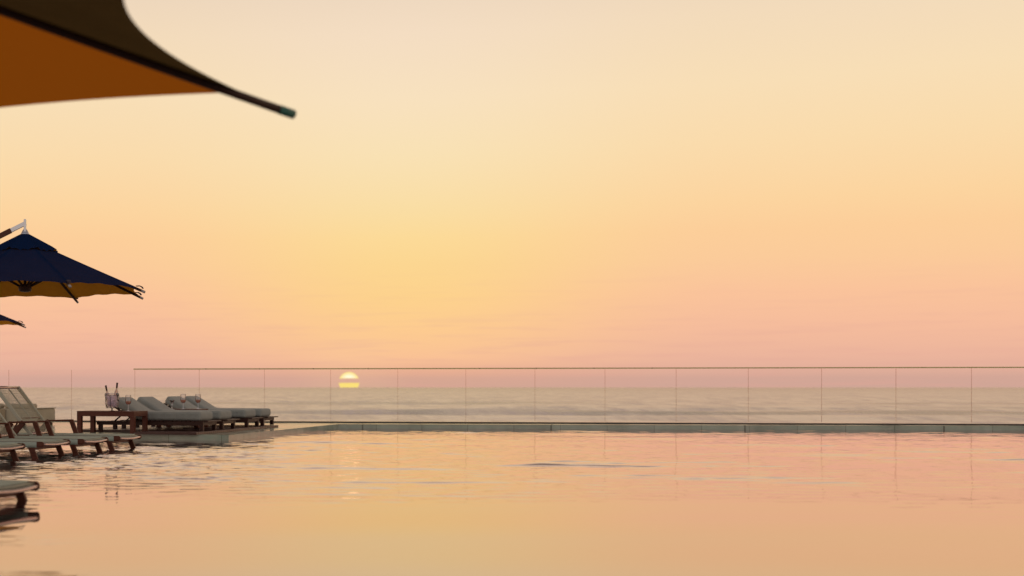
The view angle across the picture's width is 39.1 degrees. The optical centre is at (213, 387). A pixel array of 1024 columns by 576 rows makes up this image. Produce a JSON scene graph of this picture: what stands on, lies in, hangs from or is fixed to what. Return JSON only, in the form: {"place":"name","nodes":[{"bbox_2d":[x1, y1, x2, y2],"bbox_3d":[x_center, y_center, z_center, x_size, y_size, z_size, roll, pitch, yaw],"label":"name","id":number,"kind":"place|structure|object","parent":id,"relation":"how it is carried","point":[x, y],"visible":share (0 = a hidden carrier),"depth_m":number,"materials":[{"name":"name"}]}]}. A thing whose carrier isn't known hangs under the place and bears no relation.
{"place":"outdoors","nodes":[
{"label":"outdoors","id":0,"kind":"place"},
{"bbox_2d":[0,429,1023,575],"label":"pool water","id":1,"kind":"structure","parent":0,"point":[499,502],"depth_m":9.97,"materials":[{"name":"liquid"}]},
{"bbox_2d":[0,388,1023,423],"bbox_3d":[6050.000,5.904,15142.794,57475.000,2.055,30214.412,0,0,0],"label":"sea","id":2,"kind":"structure","parent":0,"point":[856,405],"depth_m":496.85,"materials":[{"name":"liquid"}]},
{"bbox_2d":[0,420,1023,440],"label":"pool deck","id":3,"kind":"structure","parent":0,"point":[280,429],"depth_m":27.70,"materials":[{"name":"stone"}]},
{"bbox_2d":[0,314,25,327],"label":"cantilever umbrella","id":4,"kind":"object","parent":3,"relation":"on","point":[4,320],"visible":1,"depth_m":29.82,"materials":[{"name":"blue fabric"}]},
{"bbox_2d":[0,403,55,424],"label":"garden sofa","id":5,"kind":"object","parent":3,"relation":"on","point":[46,413],"visible":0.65,"depth_m":27.53,"materials":[{"name":"beige fabric"}]},
{"bbox_2d":[77,410,147,433],"bbox_3d":[-1.671,0.576,23.002,1.020,0.368,0.600,0,0,19],"label":"drinks table","id":6,"kind":"object","parent":3,"relation":"on","point":[92,414],"visible":0.94,"depth_m":22.83,"materials":[{"name":"brown wood"}]},
{"bbox_2d":[105,393,118,410],"bbox_3d":[-1.665,0.244,22.780,0.252,0.295,0.252,0,0,0],"label":"ice bucket","id":7,"kind":"object","parent":6,"relation":"on","point":[117,394],"visible":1,"depth_m":22.74,"materials":[{"name":"clear glass"}]},
{"bbox_2d":[105,385,111,406],"bbox_3d":[-1.733,0.143,22.780,0.074,0.353,0.074,-11,0,0],"label":"wine bottle","id":8,"kind":"object","parent":7,"relation":"in","point":[108,399],"visible":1,"depth_m":22.75,"materials":[{"name":"black glass"}]},
{"bbox_2d":[113,383,117,403],"bbox_3d":[-1.594,0.100,22.790,0.074,0.353,0.074,5,0,0],"label":"wine bottle","id":9,"kind":"object","parent":7,"relation":"in","point":[115,398],"visible":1,"depth_m":22.76,"materials":[{"name":"black glass"}]},
{"bbox_2d":[125,395,130,410],"bbox_3d":[-1.394,0.260,22.720,0.104,0.263,0.104,0,0,0],"label":"wine glass","id":10,"kind":"object","parent":6,"relation":"on","point":[128,403],"visible":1,"depth_m":22.72,"materials":[{"name":"clear glass"}]},
{"bbox_2d":[83,425,277,434],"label":"timber platform","id":11,"kind":"structure","parent":3,"relation":"on","point":[176,430],"depth_m":23.62,"materials":[{"name":"brown wood"}]},
{"bbox_2d":[97,397,220,430],"bbox_3d":[-0.923,0.444,23.458,2.011,0.552,0.680,0,0,19],"label":"padded lounger","id":12,"kind":"object","parent":11,"relation":"on","point":[200,419],"visible":0.84,"depth_m":23.13,"materials":[{"name":"grey fabric"}]},
{"bbox_2d":[122,397,239,428],"bbox_3d":[-0.591,0.444,24.401,2.011,0.552,0.680,0,0,19],"label":"padded lounger","id":13,"kind":"object","parent":11,"relation":"on","point":[155,404],"visible":0.31,"depth_m":24.23,"materials":[{"name":"grey fabric"}]},
{"bbox_2d":[156,408,207,427],"bbox_3d":[-0.558,0.555,25.111,0.800,0.330,0.560,0,0,19],"label":"drinks table","id":14,"kind":"object","parent":11,"relation":"on","point":[185,409],"visible":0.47,"depth_m":24.96,"materials":[{"name":"brown wood"}]},
{"bbox_2d":[151,396,263,426],"bbox_3d":[-0.130,0.444,25.712,2.011,0.552,0.680,0,0,19],"label":"padded lounger","id":15,"kind":"object","parent":11,"relation":"on","point":[246,416],"visible":0.5,"depth_m":25.51,"materials":[{"name":"grey fabric"}]},
{"bbox_2d":[184,396,277,425],"bbox_3d":[0.186,0.444,26.609,2.011,0.552,0.680,0,0,19],"label":"padded lounger","id":16,"kind":"object","parent":11,"relation":"on","point":[265,413],"visible":0.38,"depth_m":26.41,"materials":[{"name":"grey fabric"}]},
{"bbox_2d":[55,367,1023,424],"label":"glass railing","id":17,"kind":"object","parent":3,"relation":"on","point":[330,421],"visible":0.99,"depth_m":28.78,"materials":[{"name":"glass"}]},
{"bbox_2d":[0,0,1023,387],"label":"sky","id":18,"kind":"structure","parent":0,"point":[450,183],"materials":[{"name":"orange"}]},
{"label":"pool shelf","id":19,"kind":"structure","parent":0,"visible":0},
{"bbox_2d":[0,443,25,460],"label":"rope lounge chair","id":20,"kind":"object","parent":19,"relation":"on","point":[8,447],"visible":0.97,"depth_m":15.95,"materials":[{"name":"grey fabric"}]},
{"bbox_2d":[0,480,39,500],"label":"rope lounge chair","id":21,"kind":"object","parent":19,"relation":"on","point":[16,488],"visible":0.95,"depth_m":10.21,"materials":[{"name":"grey fabric"}]},
{"bbox_2d":[0,433,70,458],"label":"rope lounge chair","id":22,"kind":"object","parent":19,"relation":"on","point":[32,445],"visible":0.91,"depth_m":16.82,"materials":[{"name":"grey fabric"}]},
{"bbox_2d":[0,413,108,453],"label":"rope lounge chair","id":23,"kind":"object","parent":19,"relation":"on","point":[7,431],"visible":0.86,"depth_m":17.96,"materials":[{"name":"grey fabric"}]},
{"bbox_2d":[0,386,141,450],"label":"rope lounge chair","id":24,"kind":"object","parent":19,"relation":"on","point":[9,399],"visible":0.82,"depth_m":19.13,"materials":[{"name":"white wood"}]},
{"bbox_2d":[0,219,145,302],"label":"cantilever umbrella","id":25,"kind":"object","parent":19,"relation":"on","point":[30,265],"visible":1,"depth_m":19.59,"materials":[{"name":"blue fabric"}]},
{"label":"pool floor","id":26,"kind":"structure","parent":0,"visible":0},
{"bbox_2d":[0,0,295,118],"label":"square umbrella","id":27,"kind":"object","parent":26,"relation":"on","point":[52,51],"visible":1,"depth_m":6.37,"materials":[{"name":"orange fabric"}]}
]}

